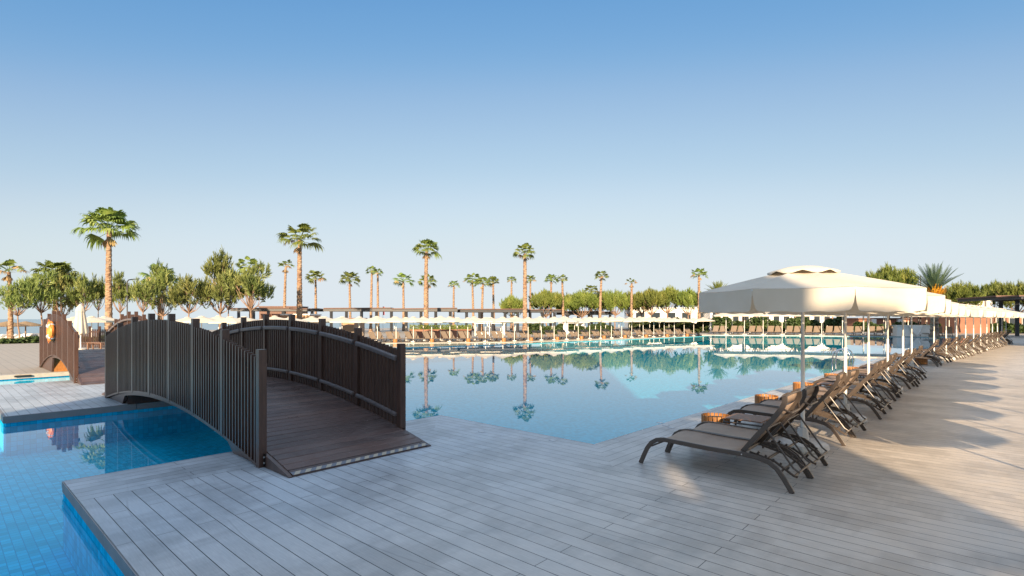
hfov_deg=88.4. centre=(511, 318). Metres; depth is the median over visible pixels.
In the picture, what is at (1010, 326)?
hedge
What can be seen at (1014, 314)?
parasol
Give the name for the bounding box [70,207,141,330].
fan palm
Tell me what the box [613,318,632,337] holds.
parasol
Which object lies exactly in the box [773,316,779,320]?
window
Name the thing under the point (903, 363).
sun lounger
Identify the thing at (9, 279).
fan palm
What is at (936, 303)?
parasol
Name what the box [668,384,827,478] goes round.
sun lounger
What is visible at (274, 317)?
parasol
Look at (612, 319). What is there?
parasol
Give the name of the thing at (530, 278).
fan palm
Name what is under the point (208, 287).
pine tree
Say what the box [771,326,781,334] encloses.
sun lounger
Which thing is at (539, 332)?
sun lounger
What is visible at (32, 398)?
island deck
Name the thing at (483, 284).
fan palm
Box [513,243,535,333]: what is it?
fan palm
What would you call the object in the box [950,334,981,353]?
sun lounger
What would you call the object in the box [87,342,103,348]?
bench
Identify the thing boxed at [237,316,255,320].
parasol
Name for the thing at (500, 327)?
cabana
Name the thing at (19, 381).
channel water
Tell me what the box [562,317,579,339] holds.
parasol
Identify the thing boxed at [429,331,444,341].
sun lounger
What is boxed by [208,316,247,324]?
parasol
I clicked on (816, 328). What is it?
sun lounger
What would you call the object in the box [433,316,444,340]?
parasol
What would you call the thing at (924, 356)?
sun lounger
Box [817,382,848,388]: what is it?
side table
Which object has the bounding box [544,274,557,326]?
fan palm
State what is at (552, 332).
sun lounger
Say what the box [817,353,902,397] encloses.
sun lounger
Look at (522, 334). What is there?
sun lounger
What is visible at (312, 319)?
parasol
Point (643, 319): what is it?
parasol
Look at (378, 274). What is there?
fan palm
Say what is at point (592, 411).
pool basin
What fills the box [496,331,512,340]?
sun lounger
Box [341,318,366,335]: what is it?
kiosk
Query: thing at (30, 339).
shrub bed
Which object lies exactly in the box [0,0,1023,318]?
sky
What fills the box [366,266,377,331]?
fan palm
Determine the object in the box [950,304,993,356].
parasol
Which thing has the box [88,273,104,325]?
pine tree
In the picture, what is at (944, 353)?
sun lounger
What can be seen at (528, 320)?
parasol
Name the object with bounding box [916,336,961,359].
sun lounger
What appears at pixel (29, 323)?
thatched parasol
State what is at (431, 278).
fan palm
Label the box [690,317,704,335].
parasol
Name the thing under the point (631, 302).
fan palm
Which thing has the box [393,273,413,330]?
fan palm
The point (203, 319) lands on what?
parasol
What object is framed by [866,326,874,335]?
sun lounger
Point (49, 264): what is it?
fan palm
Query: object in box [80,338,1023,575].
deck
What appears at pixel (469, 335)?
sun lounger
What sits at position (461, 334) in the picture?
sun lounger
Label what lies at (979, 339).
sun lounger
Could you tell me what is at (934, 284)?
date palm
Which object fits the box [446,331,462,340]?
sun lounger
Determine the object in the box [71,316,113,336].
parasol
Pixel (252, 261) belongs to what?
fan palm
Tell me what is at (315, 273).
fan palm
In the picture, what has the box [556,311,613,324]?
pergola
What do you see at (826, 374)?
slatted tub
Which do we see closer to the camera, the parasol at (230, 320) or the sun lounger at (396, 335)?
the parasol at (230, 320)
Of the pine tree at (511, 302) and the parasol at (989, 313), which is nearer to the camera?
the parasol at (989, 313)
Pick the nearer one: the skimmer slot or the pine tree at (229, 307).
the skimmer slot
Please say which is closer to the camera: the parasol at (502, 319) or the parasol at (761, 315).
the parasol at (502, 319)
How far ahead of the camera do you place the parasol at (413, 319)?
49.59 m
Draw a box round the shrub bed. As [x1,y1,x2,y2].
[0,335,101,343]
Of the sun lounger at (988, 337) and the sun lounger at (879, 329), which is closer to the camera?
the sun lounger at (988, 337)
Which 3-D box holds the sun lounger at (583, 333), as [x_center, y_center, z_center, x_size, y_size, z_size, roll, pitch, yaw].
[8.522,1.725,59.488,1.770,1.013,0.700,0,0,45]
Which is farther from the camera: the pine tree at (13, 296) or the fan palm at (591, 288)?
the fan palm at (591, 288)
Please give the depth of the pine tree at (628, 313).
97.93 m
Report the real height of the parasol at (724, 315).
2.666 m
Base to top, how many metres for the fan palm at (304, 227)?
13.719 m
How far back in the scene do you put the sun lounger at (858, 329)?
57.63 m
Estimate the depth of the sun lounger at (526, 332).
55.25 m
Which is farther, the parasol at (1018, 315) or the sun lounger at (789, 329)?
the sun lounger at (789, 329)
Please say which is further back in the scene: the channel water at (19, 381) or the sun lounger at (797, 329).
the sun lounger at (797, 329)
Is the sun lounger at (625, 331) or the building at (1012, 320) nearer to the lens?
the sun lounger at (625, 331)
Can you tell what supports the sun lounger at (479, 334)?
on the lounge deck at (399, 330)
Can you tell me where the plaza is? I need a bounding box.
[0,342,104,374]
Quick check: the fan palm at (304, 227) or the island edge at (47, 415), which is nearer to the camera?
the island edge at (47, 415)
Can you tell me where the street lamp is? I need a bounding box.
[127,279,135,310]
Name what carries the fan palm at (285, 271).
on the lounge deck at (399, 330)
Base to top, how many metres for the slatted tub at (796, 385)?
0.310 m
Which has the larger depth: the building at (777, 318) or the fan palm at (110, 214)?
the building at (777, 318)
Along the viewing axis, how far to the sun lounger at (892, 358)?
12.00 m
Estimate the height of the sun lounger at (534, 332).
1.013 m
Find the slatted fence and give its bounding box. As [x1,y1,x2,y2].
[79,326,107,347]
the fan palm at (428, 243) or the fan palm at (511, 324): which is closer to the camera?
the fan palm at (428, 243)
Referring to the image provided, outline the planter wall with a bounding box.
[409,324,471,337]
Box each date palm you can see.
[705,280,726,289]
[910,261,963,337]
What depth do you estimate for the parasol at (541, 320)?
54.06 m
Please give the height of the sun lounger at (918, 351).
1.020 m
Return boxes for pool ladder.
[832,348,853,371]
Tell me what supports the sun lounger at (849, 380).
on the deck at (925, 477)
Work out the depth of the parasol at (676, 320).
65.73 m
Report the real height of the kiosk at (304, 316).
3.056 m
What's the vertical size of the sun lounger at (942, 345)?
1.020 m
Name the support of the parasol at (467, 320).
on the lounge deck at (399, 330)
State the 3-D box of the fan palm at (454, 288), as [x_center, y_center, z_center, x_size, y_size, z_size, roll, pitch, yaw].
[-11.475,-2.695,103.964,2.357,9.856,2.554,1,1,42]
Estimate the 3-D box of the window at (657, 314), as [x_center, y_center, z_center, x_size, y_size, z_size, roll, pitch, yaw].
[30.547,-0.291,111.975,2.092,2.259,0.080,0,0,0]
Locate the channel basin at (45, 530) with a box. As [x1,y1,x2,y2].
[0,376,231,575]
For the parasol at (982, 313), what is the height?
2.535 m
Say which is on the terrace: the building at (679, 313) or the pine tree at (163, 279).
the building at (679, 313)
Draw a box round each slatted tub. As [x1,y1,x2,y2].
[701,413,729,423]
[755,394,777,402]
[793,382,812,389]
[824,373,837,385]
[843,366,858,376]
[914,358,927,364]
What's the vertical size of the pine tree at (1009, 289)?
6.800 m
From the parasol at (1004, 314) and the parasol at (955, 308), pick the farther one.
the parasol at (1004, 314)
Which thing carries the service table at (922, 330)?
on the terrace
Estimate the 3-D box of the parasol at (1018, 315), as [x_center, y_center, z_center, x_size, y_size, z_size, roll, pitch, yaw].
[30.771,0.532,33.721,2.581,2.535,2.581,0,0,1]
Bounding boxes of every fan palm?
[0,259,28,338]
[29,260,81,310]
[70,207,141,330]
[139,263,182,319]
[235,256,264,318]
[275,223,323,318]
[278,260,293,313]
[304,270,325,313]
[339,271,360,317]
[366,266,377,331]
[373,268,383,330]
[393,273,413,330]
[411,239,441,327]
[416,274,436,317]
[449,280,458,326]
[463,273,479,330]
[474,277,491,330]
[485,276,498,330]
[507,276,515,329]
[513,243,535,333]
[527,275,535,308]
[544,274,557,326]
[556,274,567,322]
[584,285,597,323]
[594,271,608,322]
[625,278,637,317]
[690,268,707,318]
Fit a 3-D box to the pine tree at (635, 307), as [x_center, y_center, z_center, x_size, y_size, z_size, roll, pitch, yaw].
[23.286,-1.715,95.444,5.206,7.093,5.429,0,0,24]
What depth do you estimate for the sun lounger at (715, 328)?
62.10 m
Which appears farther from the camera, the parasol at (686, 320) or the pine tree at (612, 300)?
the pine tree at (612, 300)
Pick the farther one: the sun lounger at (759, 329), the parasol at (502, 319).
the sun lounger at (759, 329)
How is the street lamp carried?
on the sand
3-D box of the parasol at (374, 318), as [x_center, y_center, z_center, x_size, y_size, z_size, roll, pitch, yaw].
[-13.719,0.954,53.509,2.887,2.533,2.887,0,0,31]
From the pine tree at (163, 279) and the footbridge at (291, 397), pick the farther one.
the pine tree at (163, 279)
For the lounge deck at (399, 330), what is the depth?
62.94 m
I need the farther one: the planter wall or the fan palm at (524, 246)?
the fan palm at (524, 246)
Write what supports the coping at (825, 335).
on the terrace
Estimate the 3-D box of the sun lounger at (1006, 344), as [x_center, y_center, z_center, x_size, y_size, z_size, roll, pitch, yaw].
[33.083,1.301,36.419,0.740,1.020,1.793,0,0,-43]
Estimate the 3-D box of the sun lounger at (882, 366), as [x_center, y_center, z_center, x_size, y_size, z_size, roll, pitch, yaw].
[6.681,1.301,10.800,1.793,1.020,0.740,0,0,43]
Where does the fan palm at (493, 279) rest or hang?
on the lounge deck at (399, 330)
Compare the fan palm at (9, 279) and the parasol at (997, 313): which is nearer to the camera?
the parasol at (997, 313)
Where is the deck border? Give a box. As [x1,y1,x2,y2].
[64,337,983,500]
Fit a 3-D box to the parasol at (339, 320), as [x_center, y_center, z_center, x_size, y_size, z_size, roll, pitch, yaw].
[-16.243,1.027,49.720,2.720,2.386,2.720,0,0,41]
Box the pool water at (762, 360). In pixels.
[406,335,972,385]
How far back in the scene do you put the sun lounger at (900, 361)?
13.88 m
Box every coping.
[0,371,68,379]
[701,335,974,337]
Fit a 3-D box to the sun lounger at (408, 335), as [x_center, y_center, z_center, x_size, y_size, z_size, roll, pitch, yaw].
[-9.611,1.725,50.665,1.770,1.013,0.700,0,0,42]
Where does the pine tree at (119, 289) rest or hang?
on the sand
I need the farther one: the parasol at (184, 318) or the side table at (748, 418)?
the parasol at (184, 318)
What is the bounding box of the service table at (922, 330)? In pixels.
[891,325,929,335]
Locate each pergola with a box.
[230,308,323,318]
[323,307,457,332]
[457,309,560,331]
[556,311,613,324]
[956,295,1023,335]
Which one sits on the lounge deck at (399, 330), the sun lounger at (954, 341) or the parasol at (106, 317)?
the parasol at (106, 317)
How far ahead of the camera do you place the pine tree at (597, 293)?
95.14 m
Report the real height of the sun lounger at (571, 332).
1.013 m
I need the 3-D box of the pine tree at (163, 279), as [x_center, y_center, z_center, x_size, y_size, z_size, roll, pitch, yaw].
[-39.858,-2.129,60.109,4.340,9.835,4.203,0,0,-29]
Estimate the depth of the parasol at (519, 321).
52.06 m
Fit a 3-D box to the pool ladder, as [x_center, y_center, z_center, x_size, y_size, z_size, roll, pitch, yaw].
[11.330,1.857,18.083,0.600,1.686,0.562,0,0,42]
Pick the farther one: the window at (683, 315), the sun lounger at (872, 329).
the window at (683, 315)
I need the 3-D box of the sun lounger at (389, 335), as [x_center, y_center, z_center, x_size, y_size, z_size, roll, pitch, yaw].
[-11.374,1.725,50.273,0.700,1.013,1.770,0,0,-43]
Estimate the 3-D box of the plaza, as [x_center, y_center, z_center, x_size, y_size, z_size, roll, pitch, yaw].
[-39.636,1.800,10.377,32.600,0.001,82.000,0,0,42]
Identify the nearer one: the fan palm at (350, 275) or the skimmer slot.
the skimmer slot
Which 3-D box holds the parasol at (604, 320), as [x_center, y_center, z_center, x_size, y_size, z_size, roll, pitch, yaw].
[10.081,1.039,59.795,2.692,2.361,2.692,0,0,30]
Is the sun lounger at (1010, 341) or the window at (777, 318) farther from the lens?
the window at (777, 318)
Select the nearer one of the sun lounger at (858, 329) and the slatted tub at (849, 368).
the slatted tub at (849, 368)
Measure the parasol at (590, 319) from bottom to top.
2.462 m
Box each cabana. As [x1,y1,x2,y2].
[474,323,489,335]
[487,323,505,334]
[564,323,577,334]
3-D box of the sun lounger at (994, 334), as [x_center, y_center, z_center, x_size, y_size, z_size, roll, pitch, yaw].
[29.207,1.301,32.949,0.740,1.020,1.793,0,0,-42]
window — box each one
[635,312,644,317]
[651,312,660,322]
[666,312,675,317]
[681,312,690,318]
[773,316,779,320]
[1009,318,1014,323]
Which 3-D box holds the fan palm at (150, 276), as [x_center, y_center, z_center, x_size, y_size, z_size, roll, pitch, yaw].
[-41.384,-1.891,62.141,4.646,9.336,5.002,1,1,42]
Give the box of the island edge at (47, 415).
[0,401,172,423]
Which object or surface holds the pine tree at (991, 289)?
on the terrace
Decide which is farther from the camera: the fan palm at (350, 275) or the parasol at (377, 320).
the fan palm at (350, 275)
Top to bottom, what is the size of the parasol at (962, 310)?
2.535 m
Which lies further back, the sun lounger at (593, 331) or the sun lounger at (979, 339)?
the sun lounger at (593, 331)
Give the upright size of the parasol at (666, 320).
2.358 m
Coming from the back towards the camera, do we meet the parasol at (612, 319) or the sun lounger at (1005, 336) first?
the parasol at (612, 319)
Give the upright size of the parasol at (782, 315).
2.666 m
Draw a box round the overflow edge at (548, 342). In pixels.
[406,336,704,347]
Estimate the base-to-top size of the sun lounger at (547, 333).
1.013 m
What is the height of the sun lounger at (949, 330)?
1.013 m
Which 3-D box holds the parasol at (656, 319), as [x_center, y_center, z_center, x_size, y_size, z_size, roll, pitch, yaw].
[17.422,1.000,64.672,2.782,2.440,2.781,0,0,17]
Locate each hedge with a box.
[527,322,613,333]
[628,317,709,332]
[710,316,843,332]
[852,320,1023,332]
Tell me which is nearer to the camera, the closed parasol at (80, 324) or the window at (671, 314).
the closed parasol at (80, 324)
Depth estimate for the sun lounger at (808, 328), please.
59.68 m
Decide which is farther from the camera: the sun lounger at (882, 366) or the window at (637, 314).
the window at (637, 314)
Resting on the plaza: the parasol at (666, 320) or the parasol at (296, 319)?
the parasol at (296, 319)
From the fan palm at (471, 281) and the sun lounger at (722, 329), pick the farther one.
the fan palm at (471, 281)
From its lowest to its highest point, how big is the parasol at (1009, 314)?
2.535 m
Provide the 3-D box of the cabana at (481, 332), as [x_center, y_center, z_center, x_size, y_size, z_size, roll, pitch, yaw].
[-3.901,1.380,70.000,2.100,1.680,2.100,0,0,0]
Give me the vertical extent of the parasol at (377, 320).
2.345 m
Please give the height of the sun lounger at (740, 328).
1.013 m
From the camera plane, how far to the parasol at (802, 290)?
6.36 m
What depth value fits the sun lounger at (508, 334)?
53.69 m
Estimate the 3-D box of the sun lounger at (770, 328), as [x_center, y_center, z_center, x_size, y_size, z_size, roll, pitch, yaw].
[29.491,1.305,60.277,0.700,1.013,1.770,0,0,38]
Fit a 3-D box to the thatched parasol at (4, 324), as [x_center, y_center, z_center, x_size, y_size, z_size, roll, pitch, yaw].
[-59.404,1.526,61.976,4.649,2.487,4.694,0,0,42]
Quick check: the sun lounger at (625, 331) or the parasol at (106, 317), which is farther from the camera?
the sun lounger at (625, 331)
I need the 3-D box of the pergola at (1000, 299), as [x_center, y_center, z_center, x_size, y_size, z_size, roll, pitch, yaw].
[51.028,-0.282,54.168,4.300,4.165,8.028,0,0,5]
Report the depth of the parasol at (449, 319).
50.11 m
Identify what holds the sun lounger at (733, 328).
on the terrace
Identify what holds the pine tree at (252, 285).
on the sand
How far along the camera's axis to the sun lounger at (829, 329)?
58.92 m
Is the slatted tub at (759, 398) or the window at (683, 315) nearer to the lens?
the slatted tub at (759, 398)
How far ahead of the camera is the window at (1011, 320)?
75.93 m
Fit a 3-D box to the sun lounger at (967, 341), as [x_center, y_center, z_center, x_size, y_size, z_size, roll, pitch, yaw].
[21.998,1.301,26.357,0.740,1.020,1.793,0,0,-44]
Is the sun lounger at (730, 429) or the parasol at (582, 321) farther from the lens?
the parasol at (582, 321)
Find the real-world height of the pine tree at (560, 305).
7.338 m
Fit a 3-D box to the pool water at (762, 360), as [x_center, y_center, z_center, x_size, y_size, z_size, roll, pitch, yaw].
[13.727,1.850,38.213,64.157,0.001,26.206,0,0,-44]
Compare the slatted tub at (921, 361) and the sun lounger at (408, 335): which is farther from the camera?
the sun lounger at (408, 335)
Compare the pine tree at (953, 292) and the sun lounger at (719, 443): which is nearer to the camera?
the sun lounger at (719, 443)
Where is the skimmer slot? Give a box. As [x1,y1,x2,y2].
[14,375,31,376]
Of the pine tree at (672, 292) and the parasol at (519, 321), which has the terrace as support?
the pine tree at (672, 292)
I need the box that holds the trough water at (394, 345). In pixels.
[385,337,669,347]
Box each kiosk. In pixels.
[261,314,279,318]
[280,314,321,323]
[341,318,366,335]
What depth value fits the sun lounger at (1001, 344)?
34.11 m
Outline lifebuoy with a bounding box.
[46,319,54,342]
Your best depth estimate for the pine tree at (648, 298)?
85.25 m
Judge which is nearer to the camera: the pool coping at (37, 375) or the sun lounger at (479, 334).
the pool coping at (37, 375)
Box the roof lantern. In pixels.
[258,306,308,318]
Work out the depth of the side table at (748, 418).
7.60 m
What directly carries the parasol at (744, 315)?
on the terrace
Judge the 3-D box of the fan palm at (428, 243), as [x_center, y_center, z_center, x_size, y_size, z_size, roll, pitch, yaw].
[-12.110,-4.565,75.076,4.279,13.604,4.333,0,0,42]
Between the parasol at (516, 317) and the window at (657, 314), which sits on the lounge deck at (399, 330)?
the parasol at (516, 317)
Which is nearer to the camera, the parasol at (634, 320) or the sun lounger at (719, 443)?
the sun lounger at (719, 443)
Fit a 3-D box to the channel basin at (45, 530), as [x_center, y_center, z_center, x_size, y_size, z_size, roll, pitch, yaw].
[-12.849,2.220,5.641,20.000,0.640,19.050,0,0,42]
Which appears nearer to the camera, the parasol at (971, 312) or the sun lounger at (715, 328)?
the parasol at (971, 312)
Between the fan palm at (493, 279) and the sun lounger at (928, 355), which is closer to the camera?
the sun lounger at (928, 355)
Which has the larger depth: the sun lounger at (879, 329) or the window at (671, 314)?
the window at (671, 314)
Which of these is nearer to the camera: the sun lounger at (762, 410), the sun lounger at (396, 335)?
the sun lounger at (762, 410)
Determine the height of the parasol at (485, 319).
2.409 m
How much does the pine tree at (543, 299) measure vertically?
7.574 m
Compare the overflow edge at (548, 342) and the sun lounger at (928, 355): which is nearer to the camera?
the sun lounger at (928, 355)
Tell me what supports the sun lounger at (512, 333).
on the lounge deck at (399, 330)
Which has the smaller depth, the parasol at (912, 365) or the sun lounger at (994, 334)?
the parasol at (912, 365)
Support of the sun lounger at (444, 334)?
on the lounge deck at (399, 330)
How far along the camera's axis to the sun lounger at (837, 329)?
58.40 m
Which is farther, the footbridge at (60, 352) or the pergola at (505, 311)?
the pergola at (505, 311)
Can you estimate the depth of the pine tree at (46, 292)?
55.41 m
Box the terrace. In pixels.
[697,328,1023,337]
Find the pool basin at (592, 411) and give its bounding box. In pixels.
[406,335,964,443]
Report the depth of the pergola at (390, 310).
83.24 m
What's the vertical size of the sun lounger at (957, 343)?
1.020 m
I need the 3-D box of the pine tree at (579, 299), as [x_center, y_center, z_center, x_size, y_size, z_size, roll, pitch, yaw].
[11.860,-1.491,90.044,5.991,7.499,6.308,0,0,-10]
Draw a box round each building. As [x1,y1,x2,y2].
[624,308,702,326]
[694,306,831,327]
[825,318,909,329]
[900,317,1023,329]
[910,300,991,332]
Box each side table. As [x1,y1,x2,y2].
[723,413,774,447]
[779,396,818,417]
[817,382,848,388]
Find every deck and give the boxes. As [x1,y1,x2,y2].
[0,380,156,415]
[21,327,697,342]
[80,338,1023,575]
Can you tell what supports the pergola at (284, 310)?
on the lounge deck at (399, 330)
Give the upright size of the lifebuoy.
0.775 m
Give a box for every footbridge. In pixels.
[39,311,147,384]
[102,313,430,477]
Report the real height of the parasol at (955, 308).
2.535 m
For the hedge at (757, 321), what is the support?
on the terrace
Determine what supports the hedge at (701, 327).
on the terrace
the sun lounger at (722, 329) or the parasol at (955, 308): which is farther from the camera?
the sun lounger at (722, 329)
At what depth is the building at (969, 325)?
66.00 m
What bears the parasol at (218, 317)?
on the lawn
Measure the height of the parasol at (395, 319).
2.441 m
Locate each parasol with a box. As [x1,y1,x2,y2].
[0,321,29,335]
[19,321,40,336]
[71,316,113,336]
[73,304,88,349]
[99,316,114,328]
[176,317,191,323]
[180,316,215,327]
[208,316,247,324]
[211,315,224,328]
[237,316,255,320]
[259,315,283,319]
[280,318,309,322]
[301,316,327,321]
[326,317,347,322]
[347,317,367,327]
[366,316,385,340]
[366,318,391,341]
[383,317,403,341]
[403,317,424,341]
[417,318,445,341]
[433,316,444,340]
[439,316,461,341]
[454,317,481,341]
[476,317,495,341]
[494,317,515,340]
[501,318,526,340]
[508,316,523,338]
[523,318,540,340]
[536,318,553,339]
[545,317,566,339]
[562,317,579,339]
[567,318,589,338]
[582,317,602,338]
[599,318,612,338]
[606,317,623,337]
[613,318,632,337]
[628,318,642,337]
[638,317,654,336]
[650,317,664,336]
[662,318,674,336]
[669,318,685,336]
[680,318,694,321]
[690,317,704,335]
[699,266,927,454]
[712,313,737,334]
[730,313,755,334]
[750,313,774,334]
[763,292,945,424]
[773,314,793,334]
[800,299,951,404]
[815,315,832,334]
[827,302,958,390]
[854,304,965,381]
[863,307,966,373]
[898,307,978,363]
[937,306,985,359]
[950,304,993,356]
[951,305,1006,352]
[955,306,1011,350]
[959,307,1016,348]
[963,305,1001,354]
[966,308,1019,346]
[997,308,1023,345]
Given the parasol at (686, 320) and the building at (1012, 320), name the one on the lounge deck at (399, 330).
the parasol at (686, 320)
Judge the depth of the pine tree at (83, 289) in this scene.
57.56 m
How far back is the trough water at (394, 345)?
48.64 m
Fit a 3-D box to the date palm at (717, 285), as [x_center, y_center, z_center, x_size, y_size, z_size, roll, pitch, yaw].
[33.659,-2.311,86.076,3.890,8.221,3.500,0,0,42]
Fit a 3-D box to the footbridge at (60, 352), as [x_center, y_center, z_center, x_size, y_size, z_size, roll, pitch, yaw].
[-14.153,0.768,17.908,8.520,2.073,2.156,0,0,42]
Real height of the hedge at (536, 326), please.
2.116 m
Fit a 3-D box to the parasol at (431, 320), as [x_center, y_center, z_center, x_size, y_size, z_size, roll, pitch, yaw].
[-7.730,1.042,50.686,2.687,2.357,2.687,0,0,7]
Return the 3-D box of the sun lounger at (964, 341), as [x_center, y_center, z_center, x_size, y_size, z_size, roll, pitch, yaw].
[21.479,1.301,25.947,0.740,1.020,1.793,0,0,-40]
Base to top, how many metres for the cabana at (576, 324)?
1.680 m
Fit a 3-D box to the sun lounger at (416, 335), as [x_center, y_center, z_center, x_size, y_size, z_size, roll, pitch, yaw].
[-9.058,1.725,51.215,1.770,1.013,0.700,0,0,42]
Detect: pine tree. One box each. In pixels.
[0,279,40,337]
[16,266,64,325]
[43,268,80,315]
[64,272,101,310]
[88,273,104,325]
[103,270,133,313]
[124,276,161,313]
[144,257,178,319]
[163,273,210,323]
[196,245,240,328]
[215,282,242,325]
[222,259,275,317]
[499,293,522,330]
[528,289,563,325]
[555,291,581,315]
[564,288,598,318]
[588,290,605,311]
[602,289,629,328]
[617,290,637,316]
[627,291,651,316]
[635,286,667,316]
[655,285,682,317]
[675,286,700,318]
[861,261,918,335]
[940,279,986,333]
[979,279,1007,322]
[994,279,1023,311]
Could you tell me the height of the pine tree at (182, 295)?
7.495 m
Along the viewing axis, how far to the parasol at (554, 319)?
54.79 m
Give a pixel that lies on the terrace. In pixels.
(1012, 335)
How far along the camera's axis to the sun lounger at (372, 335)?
50.55 m
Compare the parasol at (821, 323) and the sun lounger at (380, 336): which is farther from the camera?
the parasol at (821, 323)
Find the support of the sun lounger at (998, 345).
on the deck at (925, 477)
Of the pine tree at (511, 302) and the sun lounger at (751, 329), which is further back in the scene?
the pine tree at (511, 302)
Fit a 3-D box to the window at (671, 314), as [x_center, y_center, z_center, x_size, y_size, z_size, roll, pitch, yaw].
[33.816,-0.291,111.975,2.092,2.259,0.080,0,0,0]
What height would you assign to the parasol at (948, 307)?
2.535 m
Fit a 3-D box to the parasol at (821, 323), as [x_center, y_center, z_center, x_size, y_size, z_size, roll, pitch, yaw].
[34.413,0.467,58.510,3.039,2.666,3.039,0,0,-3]
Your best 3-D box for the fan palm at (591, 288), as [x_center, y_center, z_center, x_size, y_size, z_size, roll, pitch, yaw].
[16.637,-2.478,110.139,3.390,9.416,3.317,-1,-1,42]
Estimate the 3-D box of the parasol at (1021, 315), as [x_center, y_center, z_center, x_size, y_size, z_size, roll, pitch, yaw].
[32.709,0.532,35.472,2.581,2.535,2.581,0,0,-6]
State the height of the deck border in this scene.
0.001 m
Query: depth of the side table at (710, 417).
8.10 m
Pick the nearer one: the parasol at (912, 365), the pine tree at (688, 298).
the parasol at (912, 365)
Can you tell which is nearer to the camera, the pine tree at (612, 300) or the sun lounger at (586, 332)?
the sun lounger at (586, 332)
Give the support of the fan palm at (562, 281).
on the lounge deck at (399, 330)
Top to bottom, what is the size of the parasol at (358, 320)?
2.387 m
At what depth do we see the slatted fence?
32.52 m
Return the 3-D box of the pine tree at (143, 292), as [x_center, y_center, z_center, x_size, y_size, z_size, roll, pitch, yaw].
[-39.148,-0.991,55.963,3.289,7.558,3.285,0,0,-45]
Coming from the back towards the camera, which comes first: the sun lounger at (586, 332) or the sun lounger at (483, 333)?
the sun lounger at (586, 332)
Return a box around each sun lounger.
[368,332,383,341]
[375,331,390,341]
[385,331,400,342]
[392,331,407,341]
[404,331,420,341]
[411,331,426,341]
[422,331,438,341]
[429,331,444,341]
[440,331,456,341]
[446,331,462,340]
[458,331,473,341]
[464,331,479,341]
[475,331,491,341]
[481,331,497,341]
[490,331,506,340]
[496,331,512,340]
[505,331,521,340]
[510,331,526,340]
[518,331,534,340]
[524,330,539,340]
[531,330,547,339]
[536,330,552,339]
[544,330,559,339]
[549,330,564,339]
[556,330,572,338]
[568,330,583,337]
[580,330,595,338]
[584,329,598,337]
[590,329,604,337]
[622,329,636,336]
[639,390,811,493]
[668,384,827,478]
[709,326,718,334]
[715,326,725,334]
[727,372,854,445]
[728,326,737,333]
[733,326,743,334]
[737,369,866,437]
[745,326,755,333]
[756,326,762,332]
[764,326,774,334]
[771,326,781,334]
[781,361,886,419]
[786,326,792,334]
[790,326,800,334]
[798,359,892,408]
[805,326,812,334]
[811,326,820,334]
[813,354,900,400]
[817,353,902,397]
[823,326,832,334]
[832,326,840,334]
[838,349,915,388]
[847,326,853,332]
[853,326,862,335]
[854,348,920,386]
[859,345,926,379]
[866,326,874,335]
[874,326,883,335]
[885,340,941,366]
[889,339,941,365]
[897,338,951,362]
[900,338,953,361]
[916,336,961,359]
[919,336,965,358]
[935,335,971,356]
[935,335,975,355]
[944,327,952,336]
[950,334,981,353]
[953,333,986,351]
[955,333,991,349]
[968,332,997,347]
[969,332,1000,347]
[975,331,1004,346]
[981,331,1007,345]
[982,332,994,349]
[998,330,1009,343]
[1002,330,1012,343]
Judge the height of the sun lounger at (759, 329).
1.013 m
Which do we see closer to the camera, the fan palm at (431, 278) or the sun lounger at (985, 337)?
the sun lounger at (985, 337)
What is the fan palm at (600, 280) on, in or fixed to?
on the lounge deck at (399, 330)
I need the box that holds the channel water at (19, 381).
[0,376,69,384]
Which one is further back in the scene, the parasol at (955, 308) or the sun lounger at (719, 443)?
the parasol at (955, 308)
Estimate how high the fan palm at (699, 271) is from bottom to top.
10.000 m
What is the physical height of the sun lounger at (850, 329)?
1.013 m
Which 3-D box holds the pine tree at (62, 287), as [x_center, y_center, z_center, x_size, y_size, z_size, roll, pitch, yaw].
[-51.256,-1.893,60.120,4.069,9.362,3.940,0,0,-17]
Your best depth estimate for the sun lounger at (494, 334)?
52.63 m
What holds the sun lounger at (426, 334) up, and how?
on the lounge deck at (399, 330)
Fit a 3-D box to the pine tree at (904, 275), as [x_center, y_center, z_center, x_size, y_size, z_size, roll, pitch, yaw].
[40.257,-2.162,56.121,5.151,8.007,4.893,0,0,11]

